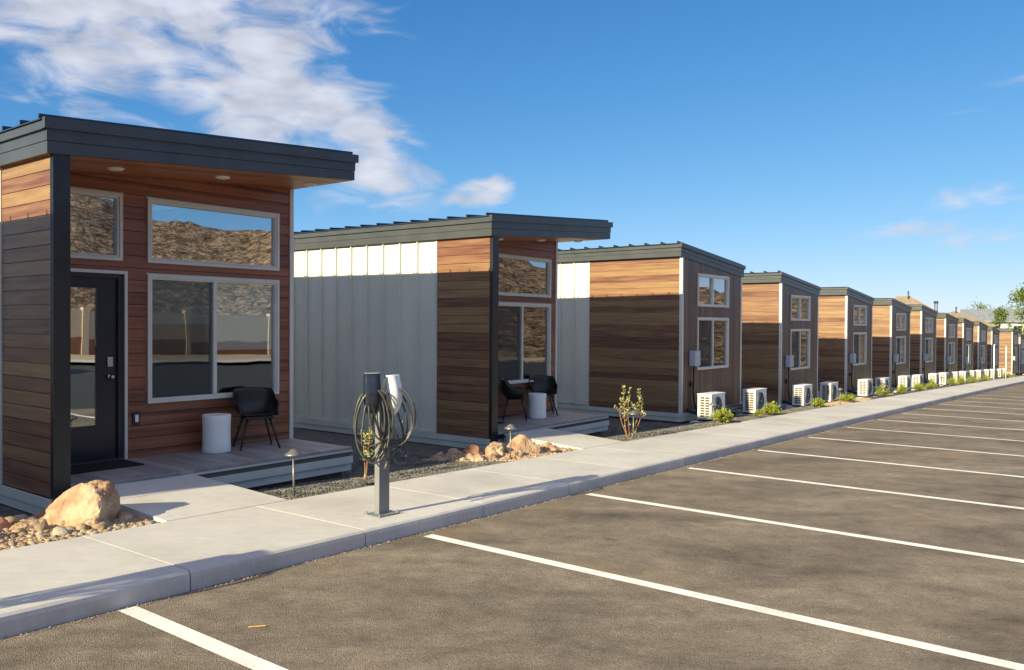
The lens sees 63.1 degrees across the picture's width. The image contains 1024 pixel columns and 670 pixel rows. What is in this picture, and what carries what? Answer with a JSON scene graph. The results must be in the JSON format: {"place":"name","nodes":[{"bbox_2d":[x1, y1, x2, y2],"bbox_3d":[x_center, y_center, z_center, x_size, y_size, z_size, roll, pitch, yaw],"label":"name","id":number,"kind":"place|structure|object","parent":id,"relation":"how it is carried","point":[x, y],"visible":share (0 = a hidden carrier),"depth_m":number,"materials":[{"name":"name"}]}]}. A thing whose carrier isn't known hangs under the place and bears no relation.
{"place":"outdoors","nodes":[
{"label":"outdoors","id":0,"kind":"place"},
{"bbox_2d":[0,383,1023,669],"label":"parking lot","id":1,"kind":"structure","parent":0,"point":[420,601],"depth_m":6.01,"materials":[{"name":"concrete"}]},
{"bbox_2d":[118,606,287,669],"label":"parking stripe","id":2,"kind":"object","parent":1,"relation":"on","point":[236,655],"visible":1,"depth_m":4.71,"materials":[{"name":"white paint"}]},
{"bbox_2d":[0,419,873,640],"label":"kerb grit","id":3,"kind":"object","parent":1,"relation":"on","point":[91,617],"visible":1,"depth_m":7.26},
{"bbox_2d":[423,534,1023,669],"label":"parking stripe","id":4,"kind":"object","parent":1,"relation":"on","point":[936,648],"visible":1,"depth_m":5.48,"materials":[{"name":"white paint"}]},
{"bbox_2d":[586,493,1023,562],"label":"parking stripe","id":5,"kind":"object","parent":1,"relation":"on","point":[848,534],"visible":1,"depth_m":7.87,"materials":[{"name":"white paint"}]},
{"bbox_2d":[688,467,1023,508],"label":"parking stripe","id":6,"kind":"object","parent":1,"relation":"on","point":[862,489],"visible":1,"depth_m":10.20,"materials":[{"name":"white paint"}]},
{"bbox_2d":[757,450,1023,477],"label":"parking stripe","id":7,"kind":"object","parent":1,"relation":"on","point":[895,464],"visible":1,"depth_m":12.47,"materials":[{"name":"white paint"}]},
{"bbox_2d":[809,437,1021,455],"bbox_3d":[7.851,1.993,14.276,5.505,0.007,0.120,1,1,38],"label":"parking stripe","id":8,"kind":"object","parent":1,"relation":"on","point":[917,446],"visible":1,"depth_m":14.81,"materials":[{"name":"white paint"}]},
{"bbox_2d":[847,427,1018,440],"bbox_3d":[9.459,2.044,16.434,5.505,0.007,0.120,1,1,38],"label":"parking stripe","id":9,"kind":"object","parent":1,"relation":"on","point":[935,434],"visible":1,"depth_m":17.02,"materials":[{"name":"white paint"}]},
{"bbox_2d":[878,419,1018,429],"bbox_3d":[11.066,2.095,18.591,5.505,0.007,0.120,1,1,38],"label":"parking stripe","id":10,"kind":"object","parent":1,"relation":"on","point":[948,424],"visible":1,"depth_m":19.35,"materials":[{"name":"white paint"}]},
{"bbox_2d":[0,376,1023,638],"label":"sidewalk","id":11,"kind":"structure","parent":0,"point":[46,584],"depth_m":7.19,"materials":[{"name":"concrete"}]},
{"bbox_2d":[353,373,416,517],"bbox_3d":[-1.163,0.980,7.516,0.566,1.280,0.277,0,1,-38],"label":"charging post","id":12,"kind":"object","parent":11,"relation":"on","point":[382,399],"visible":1,"depth_m":7.47,"materials":[{"name":"metal"}]},
{"bbox_2d":[0,375,1023,516],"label":"gravel bed","id":13,"kind":"object","parent":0,"point":[343,439],"visible":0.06,"depth_m":13.98,"materials":[{"name":"grey gravel"}]},
{"bbox_2d":[40,480,120,527],"bbox_3d":[-3.656,1.530,7.102,0.768,0.540,0.558,-10,5,20],"label":"boulder","id":14,"kind":"object","parent":13,"relation":"on","point":[90,504],"visible":0.63,"depth_m":6.93,"materials":[{"name":"beige stone"}]},
{"bbox_2d":[0,509,160,550],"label":"pebble base","id":15,"kind":"object","parent":13,"relation":"on","point":[135,519],"visible":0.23,"depth_m":6.80,"materials":[{"name":"brown gravel"}]},
{"bbox_2d":[0,516,11,530],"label":"rock","id":16,"kind":"object","parent":15,"relation":"on","point":[4,523],"visible":0.44,"depth_m":6.76,"materials":[{"name":"brown stone"}]},
{"bbox_2d":[9,519,46,529],"bbox_3d":[-3.965,1.610,6.822,0.233,0.182,0.350,1,1,40],"label":"rock","id":17,"kind":"object","parent":15,"relation":"on","point":[27,524],"visible":0.27,"depth_m":6.76,"materials":[{"name":"beige stone"}]},
{"bbox_2d":[0,113,358,513],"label":"porch cabin","id":18,"kind":"object","parent":13,"relation":"on","point":[136,327],"visible":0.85,"depth_m":9.53,"materials":[{"name":"brown wood"}]},
{"bbox_2d":[70,186,122,260],"bbox_3d":[-4.702,-1.214,9.012,0.088,0.766,0.990,1,1,38],"label":"window","id":19,"kind":"structure","parent":18,"relation":"in","point":[117,196],"depth_m":9.30,"materials":[{"name":"white plastic"}]},
{"bbox_2d":[71,268,127,465],"bbox_3d":[-4.705,0.348,9.065,0.140,2.132,1.024,1,1,38],"label":"door","id":20,"kind":"structure","parent":18,"relation":"in","point":[108,438],"depth_m":9.32,"materials":[{"name":"black metal"}]},
{"bbox_2d":[71,459,143,474],"bbox_3d":[-4.446,1.407,8.894,0.460,0.017,0.840,1,1,38],"label":"doormat","id":21,"kind":"object","parent":18,"relation":"on","point":[97,466],"visible":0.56,"depth_m":8.92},
{"bbox_2d":[146,196,279,270],"bbox_3d":[-3.665,-1.223,10.336,0.088,0.761,1.834,1,1,38],"label":"window","id":22,"kind":"structure","parent":18,"relation":"in","point":[275,217],"depth_m":10.29,"materials":[{"name":"white plastic"}]},
{"bbox_2d":[146,273,279,403],"bbox_3d":[-3.676,0.032,10.356,0.097,1.509,1.834,1,1,38],"label":"window","id":23,"kind":"structure","parent":18,"relation":"in","point":[240,313],"depth_m":10.38,"materials":[{"name":"white glass"}]},
{"bbox_2d":[202,413,230,453],"bbox_3d":[-3.558,1.180,10.038,0.334,0.450,0.334,1,1,38],"label":"drum table","id":24,"kind":"object","parent":18,"relation":"on","point":[216,433],"visible":1,"depth_m":9.90,"materials":[{"name":"white plastic"}]},
{"bbox_2d":[232,387,280,450],"bbox_3d":[-3.199,1.035,10.415,0.544,0.740,0.492,0,1,-30],"label":"tub chair","id":25,"kind":"object","parent":18,"relation":"on","point":[255,403],"visible":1,"depth_m":10.55,"materials":[{"name":"black plastic"}]},
{"bbox_2d":[115,474,286,521],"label":"walkway ramp","id":26,"kind":"structure","parent":13,"relation":"on","point":[172,498],"depth_m":7.89,"materials":[{"name":"concrete"}]},
{"bbox_2d":[284,449,301,495],"bbox_3d":[-2.198,1.417,8.392,0.176,0.540,0.176,-1,-1,0],"label":"path lamp","id":27,"kind":"object","parent":13,"relation":"on","point":[293,453],"visible":0.99,"depth_m":8.38,"materials":[{"name":"silver metal"}]},
{"bbox_2d":[255,451,510,499],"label":"lava gravel","id":28,"kind":"structure","parent":13,"relation":"on","point":[312,489],"depth_m":10.08,"materials":[{"name":"grey gravel"}]},
{"bbox_2d":[359,427,374,479],"bbox_3d":[-1.655,1.361,9.513,0.181,0.659,0.296,0,1,-15],"label":"leggy shrub","id":29,"kind":"object","parent":28,"relation":"on","point":[368,434],"visible":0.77,"depth_m":9.52,"materials":[{"name":"green plant"}]},
{"bbox_2d":[293,212,612,448],"bbox_3d":[-2.737,0.010,17.101,8.817,4.514,3.751,1,1,37],"label":"porch cabin","id":30,"kind":"object","parent":13,"relation":"on","point":[451,321],"visible":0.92,"depth_m":14.60,"materials":[{"name":"metal"}]},
{"bbox_2d":[500,379,526,421],"bbox_3d":[0.029,1.157,14.970,0.492,0.740,0.544,0,1,2],"label":"tub chair","id":31,"kind":"object","parent":30,"relation":"on","point":[509,391],"visible":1,"depth_m":14.77,"materials":[{"name":"black plastic"}]},
{"bbox_2d":[498,302,550,384],"bbox_3d":[0.192,0.145,15.749,0.088,1.509,1.834,1,1,37],"label":"window","id":32,"kind":"structure","parent":30,"relation":"in","point":[524,329],"depth_m":15.81,"materials":[{"name":"grey"}]},
{"bbox_2d":[499,253,551,297],"bbox_3d":[0.200,-1.109,15.733,0.088,0.761,1.834,1,1,37],"label":"window","id":33,"kind":"structure","parent":30,"relation":"in","point":[527,276],"depth_m":15.80,"materials":[{"name":"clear glass"}]},
{"bbox_2d":[528,393,545,418],"bbox_3d":[0.465,1.297,15.287,0.334,0.450,0.334,1,1,37],"label":"drum table","id":34,"kind":"object","parent":30,"relation":"on","point":[537,406],"visible":1,"depth_m":15.15,"materials":[{"name":"white plastic"}]},
{"bbox_2d":[529,375,557,415],"bbox_3d":[0.589,1.148,15.814,0.544,0.740,0.492,0,1,-8],"label":"tub chair","id":35,"kind":"object","parent":30,"relation":"on","point":[547,385],"visible":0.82,"depth_m":15.98,"materials":[{"name":"black plastic"}]},
{"bbox_2d":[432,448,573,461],"bbox_3d":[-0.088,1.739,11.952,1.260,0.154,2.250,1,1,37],"label":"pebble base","id":36,"kind":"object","parent":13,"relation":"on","point":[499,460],"visible":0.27,"depth_m":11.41,"materials":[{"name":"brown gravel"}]},
{"bbox_2d":[463,444,480,454],"bbox_3d":[-0.550,1.597,11.399,0.256,0.217,0.257,1,1,20],"label":"rock","id":37,"kind":"object","parent":36,"relation":"on","point":[472,449],"visible":0.67,"depth_m":11.34,"materials":[{"name":"brown stone"}]},
{"bbox_2d":[417,442,578,462],"bbox_3d":[-0.161,1.699,11.916,1.316,0.227,2.204,1,1,37],"label":"pebble bed","id":38,"kind":"object","parent":36,"relation":"on","point":[544,446],"visible":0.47,"depth_m":11.53,"materials":[{"name":"brown gravel"}]},
{"bbox_2d":[470,453,483,461],"bbox_3d":[-0.459,1.672,11.113,0.195,0.182,0.154,0,1,0],"label":"rock","id":39,"kind":"object","parent":38,"relation":"on","point":[477,457],"visible":0.64,"depth_m":11.07,"materials":[{"name":"beige stone"}]},
{"bbox_2d":[484,441,504,457],"bbox_3d":[-0.256,1.640,11.586,0.323,0.288,0.335,0,1,-20],"label":"rock","id":40,"kind":"object","parent":38,"relation":"on","point":[496,447],"visible":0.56,"depth_m":11.48,"materials":[{"name":"beige stone"}]},
{"bbox_2d":[504,424,516,458],"bbox_3d":[-0.020,1.474,11.282,0.176,0.540,0.176,1,1,0],"label":"path lamp","id":41,"kind":"object","parent":13,"relation":"on","point":[510,427],"visible":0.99,"depth_m":11.25,"materials":[{"name":"silver metal"}]},
{"bbox_2d":[504,434,540,454],"bbox_3d":[0.144,1.681,11.936,0.506,0.515,0.486,0,1,-10],"label":"boulder","id":42,"kind":"object","parent":13,"relation":"on","point":[525,444],"visible":0.54,"depth_m":11.84,"materials":[{"name":"beige stone"}]},
{"bbox_2d":[506,428,623,449],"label":"walkway ramp","id":43,"kind":"structure","parent":13,"relation":"on","point":[560,438],"depth_m":13.21,"materials":[{"name":"concrete"}]},
{"bbox_2d":[613,385,645,437],"bbox_3d":[2.031,1.321,14.224,0.518,0.968,0.408,0,1,-10],"label":"leggy shrub","id":44,"kind":"object","parent":13,"relation":"on","point":[624,405],"visible":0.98,"depth_m":14.21,"materials":[{"name":"green plant"}]},
{"bbox_2d":[557,241,745,422],"bbox_3d":[1.472,0.115,22.154,9.164,4.486,3.448,1,1,39],"label":"plain cabin","id":45,"kind":"object","parent":13,"relation":"on","point":[659,326],"visible":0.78,"depth_m":19.33,"materials":[{"name":"wood"}]},
{"bbox_2d":[697,317,728,369],"bbox_3d":[4.701,0.189,19.568,0.088,1.200,1.681,1,1,39],"label":"window","id":46,"kind":"structure","parent":45,"relation":"in","point":[712,333],"depth_m":19.54,"materials":[{"name":"clear glass"}]},
{"bbox_2d":[697,273,729,307],"bbox_3d":[4.709,-1.033,19.551,0.088,0.750,1.681,1,1,39],"label":"window","id":47,"kind":"structure","parent":45,"relation":"in","point":[712,290],"depth_m":19.51,"materials":[{"name":"clear glass"}]},
{"bbox_2d":[689,420,705,423],"bbox_3d":[4.373,1.904,18.276,0.580,0.080,1.020,1,1,37],"label":"concrete pad","id":48,"kind":"object","parent":13,"relation":"on","point":[695,421],"visible":0.11,"depth_m":17.99,"materials":[{"name":"grey concrete"}]},
{"bbox_2d":[697,391,725,420],"bbox_3d":[4.361,1.565,18.235,0.376,0.599,0.774,1,1,37],"label":"air conditioner","id":49,"kind":"object","parent":48,"relation":"on","point":[705,400],"visible":0.72,"depth_m":17.97,"materials":[{"name":"white plastic"}]},
{"bbox_2d":[599,405,829,441],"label":"lava gravel","id":50,"kind":"structure","parent":13,"relation":"on","point":[657,428],"depth_m":16.93,"materials":[{"name":"grey gravel"}]},
{"bbox_2d":[706,405,733,422],"bbox_3d":[4.332,1.649,17.217,0.583,0.402,0.561,0,1,0],"label":"shrub","id":51,"kind":"object","parent":50,"relation":"on","point":[723,415],"visible":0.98,"depth_m":17.17,"materials":[{"name":"green plant"}]},
{"bbox_2d":[811,397,825,406],"bbox_3d":[8.252,1.820,22.495,0.450,0.321,0.353,0,1,0],"label":"shrub","id":52,"kind":"object","parent":50,"relation":"on","point":[817,402],"visible":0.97,"depth_m":22.45,"materials":[{"name":"green plant"}]},
{"bbox_2d":[759,401,781,414],"bbox_3d":[6.052,1.727,19.488,0.515,0.375,0.609,0,1,-10],"label":"shrub","id":53,"kind":"object","parent":13,"relation":"on","point":[771,408],"visible":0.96,"depth_m":19.45,"materials":[{"name":"green plant"}]},
{"bbox_2d":[741,270,820,407],"bbox_3d":[5.333,0.346,27.461,9.164,4.486,3.448,1,1,38],"label":"plain cabin","id":54,"kind":"object","parent":13,"relation":"on","point":[780,315],"visible":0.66,"depth_m":24.14,"materials":[{"name":"wood"}]},
{"bbox_2d":[790,329,809,369],"bbox_3d":[8.589,0.420,24.910,0.088,1.200,1.681,1,1,38],"label":"window","id":55,"kind":"structure","parent":54,"relation":"in","point":[799,338],"depth_m":24.88,"materials":[{"name":"grey glass"}]},
{"bbox_2d":[790,295,810,320],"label":"window","id":56,"kind":"structure","parent":54,"relation":"in","point":[800,305],"depth_m":24.85,"materials":[{"name":"clear glass"}]},
{"bbox_2d":[818,287,874,397],"bbox_3d":[9.538,0.450,33.278,9.164,4.440,3.448,1,1,38],"label":"plain cabin","id":57,"kind":"object","parent":13,"relation":"on","point":[845,338],"visible":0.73,"depth_m":29.89,"materials":[{"name":"wood"}]},
{"bbox_2d":[853,305,866,325],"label":"window","id":58,"kind":"structure","parent":57,"relation":"in","point":[859,311],"depth_m":30.67,"materials":[{"name":"clear glass"}]},
{"bbox_2d":[853,332,866,365],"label":"window","id":59,"kind":"structure","parent":57,"relation":"in","point":[859,338],"depth_m":30.90,"materials":[{"name":"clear glass"}]},
{"bbox_2d":[822,398,870,405],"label":"fine pebbles","id":60,"kind":"object","parent":13,"relation":"on","point":[834,403],"visible":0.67,"depth_m":24.47,"materials":[{"name":"beige gravel"}]},
{"bbox_2d":[837,391,857,401],"bbox_3d":[9.987,1.852,24.824,0.614,0.364,0.585,0,1,-34],"label":"shrub","id":61,"kind":"object","parent":13,"relation":"on","point":[847,398],"visible":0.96,"depth_m":24.76,"materials":[{"name":"green plant"}]},
{"bbox_2d":[874,385,892,396],"bbox_3d":[12.617,1.883,28.300,0.586,0.486,0.564,0,1,0],"label":"shrub","id":62,"kind":"object","parent":13,"relation":"on","point":[880,390],"visible":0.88,"depth_m":28.25,"materials":[{"name":"green plant"}]},
{"bbox_2d":[872,298,911,391],"bbox_3d":[13.616,0.599,38.781,9.164,4.440,3.448,1,1,38],"label":"plain cabin","id":63,"kind":"object","parent":13,"relation":"on","point":[891,338],"visible":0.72,"depth_m":35.33,"materials":[{"name":"wood"}]},
{"bbox_2d":[896,313,905,330],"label":"window","id":64,"kind":"structure","parent":63,"relation":"in","point":[900,317],"depth_m":36.17,"materials":[{"name":"clear glass"}]},
{"bbox_2d":[896,336,905,363],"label":"window","id":65,"kind":"structure","parent":63,"relation":"in","point":[900,340],"depth_m":36.47,"materials":[{"name":"grey glass"}]},
{"bbox_2d":[894,384,907,393],"bbox_3d":[14.359,1.991,30.750,0.547,0.406,0.509,0,1,0],"label":"shrub","id":66,"kind":"object","parent":13,"relation":"on","point":[901,389],"visible":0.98,"depth_m":30.72,"materials":[{"name":"green plant"}]},
{"bbox_2d":[911,383,925,390],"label":"shrub","id":67,"kind":"object","parent":13,"relation":"on","point":[918,387],"visible":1,"depth_m":32.83,"materials":[{"name":"green plant"}]},
{"bbox_2d":[907,304,937,386],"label":"plain cabin","id":68,"kind":"object","parent":13,"relation":"on","point":[923,339],"visible":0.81,"depth_m":40.23,"materials":[{"name":"wood"}]},
{"bbox_2d":[925,317,932,332],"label":"window","id":69,"kind":"structure","parent":68,"relation":"in","point":[928,321],"depth_m":41.14,"materials":[{"name":"clear glass"}]},
{"bbox_2d":[925,338,932,362],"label":"window","id":70,"kind":"structure","parent":68,"relation":"in","point":[928,341],"depth_m":41.45,"materials":[{"name":"grey glass"}]},
{"bbox_2d":[925,380,937,388],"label":"shrub","id":71,"kind":"object","parent":13,"relation":"on","point":[931,384],"visible":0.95,"depth_m":35.02,"materials":[{"name":"green plant"}]},
{"bbox_2d":[936,313,958,379],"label":"plain cabin","id":72,"kind":"object","parent":13,"relation":"on","point":[946,339],"visible":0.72,"depth_m":45.34,"materials":[{"name":"wood"}]},
{"bbox_2d":[948,324,954,337],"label":"window","id":73,"kind":"structure","parent":72,"relation":"in","point":[951,328],"depth_m":46.26,"materials":[{"name":"clear glass"}]},
{"bbox_2d":[948,342,954,363],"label":"window","id":74,"kind":"structure","parent":72,"relation":"in","point":[951,345],"depth_m":46.31,"materials":[{"name":"grey glass"}]},
{"bbox_2d":[957,318,974,371],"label":"plain cabin","id":75,"kind":"object","parent":13,"relation":"on","point":[965,345],"visible":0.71,"depth_m":50.13,"materials":[{"name":"wood"}]},
{"bbox_2d":[965,344,970,363],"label":"window","id":76,"kind":"structure","parent":75,"relation":"in","point":[968,346],"depth_m":51.33,"materials":[{"name":"grey glass"}]},
{"bbox_2d":[966,328,970,339],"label":"window","id":77,"kind":"structure","parent":75,"relation":"in","point":[968,330],"depth_m":50.99,"materials":[{"name":"clear glass"}]},
{"bbox_2d":[972,321,987,374],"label":"plain cabin","id":78,"kind":"object","parent":13,"relation":"on","point":[980,345],"visible":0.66,"depth_m":55.08,"materials":[{"name":"wood"}]},
{"bbox_2d":[980,345,984,362],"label":"window","id":79,"kind":"structure","parent":78,"relation":"in","point":[982,346],"depth_m":56.41,"materials":[{"name":"grey glass"}]},
{"bbox_2d":[987,327,999,368],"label":"plain cabin","id":80,"kind":"object","parent":13,"relation":"on","point":[993,333],"visible":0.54,"depth_m":60.15,"materials":[{"name":"wood"}]},
{"bbox_2d":[996,328,1019,374],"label":"plain cabin","id":81,"kind":"object","parent":13,"relation":"on","point":[1008,337],"visible":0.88,"depth_m":70.48,"materials":[{"name":"wood"}]},
{"bbox_2d":[1016,333,1023,374],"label":"plain cabin","id":82,"kind":"object","parent":13,"relation":"on","point":[1020,352],"visible":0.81,"depth_m":75.18,"materials":[{"name":"metal"}]},
{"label":"concrete pad","id":83,"kind":"object","parent":13,"relation":"on","visible":0},
{"bbox_2d":[939,372,948,384],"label":"air conditioner","id":84,"kind":"object","parent":83,"relation":"on","point":[945,375],"visible":0.9,"depth_m":40.34,"materials":[{"name":"white plastic"}]},
{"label":"concrete pad","id":85,"kind":"object","parent":13,"relation":"on","visible":0},
{"bbox_2d":[950,371,959,380],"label":"air conditioner","id":86,"kind":"object","parent":85,"relation":"on","point":[954,374],"visible":0.53,"depth_m":42.88,"materials":[{"name":"white plastic"}]},
{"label":"concrete pad","id":87,"kind":"object","parent":13,"relation":"on","visible":0},
{"bbox_2d":[959,371,967,381],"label":"air conditioner","id":88,"kind":"object","parent":87,"relation":"on","point":[964,374],"visible":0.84,"depth_m":44.97,"materials":[{"name":"white plastic"}]},
{"bbox_3d":[5.927,1.948,20.362,0.580,0.080,1.020,1,1,37],"label":"concrete pad","id":89,"kind":"object","parent":13,"relation":"on","visible":0},
{"bbox_2d":[742,388,766,413],"bbox_3d":[5.915,1.609,20.320,0.376,0.599,0.775,1,1,37],"label":"air conditioner","id":90,"kind":"object","parent":89,"relation":"on","point":[754,399],"visible":0.94,"depth_m":20.06,"materials":[{"name":"white plastic"}]},
{"bbox_2d":[0,0,1023,312],"label":"sky","id":91,"kind":"structure","parent":0,"point":[873,148],"materials":[{"name":"blue"}]},
{"bbox_3d":[8.108,2.022,23.289,0.580,0.080,1.020,1,1,37],"label":"concrete pad","id":92,"kind":"object","parent":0,"visible":0},
{"bbox_2d":[792,384,812,406],"bbox_3d":[8.095,1.683,23.248,0.376,0.599,0.774,1,1,37],"label":"air conditioner","id":93,"kind":"object","parent":92,"relation":"on","point":[802,394],"visible":1,"depth_m":22.98,"materials":[{"name":"white plastic"}]},
{"bbox_3d":[9.631,2.076,25.334,0.580,0.080,1.020,1,1,37],"label":"concrete pad","id":94,"kind":"object","parent":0,"visible":0},
{"bbox_2d":[820,381,837,402],"bbox_3d":[9.619,1.737,25.293,0.376,0.599,0.774,1,1,37],"label":"air conditioner","id":95,"kind":"object","parent":94,"relation":"on","point":[828,391],"visible":0.95,"depth_m":25.02,"materials":[{"name":"white plastic"}]},
{"bbox_3d":[12.171,2.160,28.743,0.580,0.080,1.020,1,1,37],"label":"concrete pad","id":96,"kind":"object","parent":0,"visible":0},
{"bbox_2d":[857,378,872,396],"bbox_3d":[12.159,1.821,28.702,0.376,0.599,0.774,1,1,37],"label":"air conditioner","id":97,"kind":"object","parent":96,"relation":"on","point":[864,387],"visible":1,"depth_m":28.43,"materials":[{"name":"white plastic"}]},
{"bbox_3d":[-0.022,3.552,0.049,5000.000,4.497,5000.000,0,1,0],"label":"ground","id":98,"kind":"structure","parent":0,"visible":0},
{"bbox_2d":[894,291,939,312],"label":"house","id":99,"kind":"structure","parent":98,"relation":"on","point":[908,299],"depth_m":94.24,"materials":[{"name":"beige"}]},
{"bbox_2d":[948,307,994,326],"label":"house","id":100,"kind":"structure","parent":98,"relation":"on","point":[955,313],"depth_m":98.27,"materials":[{"name":"beige"}]},
{"bbox_2d":[966,297,994,308],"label":"leafy tree","id":101,"kind":"object","parent":98,"relation":"on","point":[982,307],"visible":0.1,"depth_m":149.66,"materials":[{"name":"green plant"}]},
{"bbox_2d":[960,305,1023,332],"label":"barn","id":102,"kind":"structure","parent":98,"relation":"on","point":[983,315],"depth_m":118.18,"materials":[{"name":"grey"}]},
{"bbox_2d":[990,306,1012,327],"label":"leafy tree","id":103,"kind":"object","parent":98,"relation":"on","point":[999,314],"visible":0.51,"depth_m":104.63,"materials":[{"name":"green plant"}]},
{"bbox_2d":[1006,282,1023,334],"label":"leafy tree","id":104,"kind":"object","parent":98,"relation":"on","point":[1020,295],"visible":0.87,"depth_m":92.38,"materials":[{"name":"green plant"}]},
{"bbox_3d":[13.635,2.208,30.708,0.580,0.080,1.020,1,1,37],"label":"concrete pad","id":105,"kind":"object","parent":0,"visible":0},
{"bbox_2d":[875,377,889,393],"bbox_3d":[13.623,1.869,30.667,0.376,0.599,0.774,1,1,37],"label":"air conditioner","id":106,"kind":"object","parent":105,"relation":"on","point":[880,380],"visible":0.68,"depth_m":30.43,"materials":[{"name":"white plastic"}]},
{"bbox_3d":[15.846,2.284,33.676,0.580,0.080,1.020,1,1,37],"label":"concrete pad","id":107,"kind":"object","parent":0,"visible":0},
{"bbox_2d":[898,375,910,390],"bbox_3d":[15.833,1.945,33.635,0.376,0.599,0.774,1,1,37],"label":"air conditioner","id":108,"kind":"object","parent":107,"relation":"on","point":[905,380],"visible":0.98,"depth_m":33.37,"materials":[{"name":"white plastic"}]},
{"bbox_3d":[17.339,2.335,35.681,0.580,0.080,1.020,1,1,37],"label":"concrete pad","id":109,"kind":"object","parent":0,"visible":0},
{"bbox_2d":[911,374,922,388],"bbox_3d":[17.327,1.996,35.640,0.376,0.599,0.774,1,1,37],"label":"air conditioner","id":110,"kind":"object","parent":109,"relation":"on","point":[916,378],"visible":0.77,"depth_m":35.38,"materials":[{"name":"white plastic"}]},
{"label":"concrete pad","id":111,"kind":"object","parent":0,"visible":0},
{"bbox_2d":[928,373,938,386],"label":"air conditioner","id":112,"kind":"object","parent":111,"relation":"on","point":[934,377],"visible":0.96,"depth_m":38.34,"materials":[{"name":"white plastic"}]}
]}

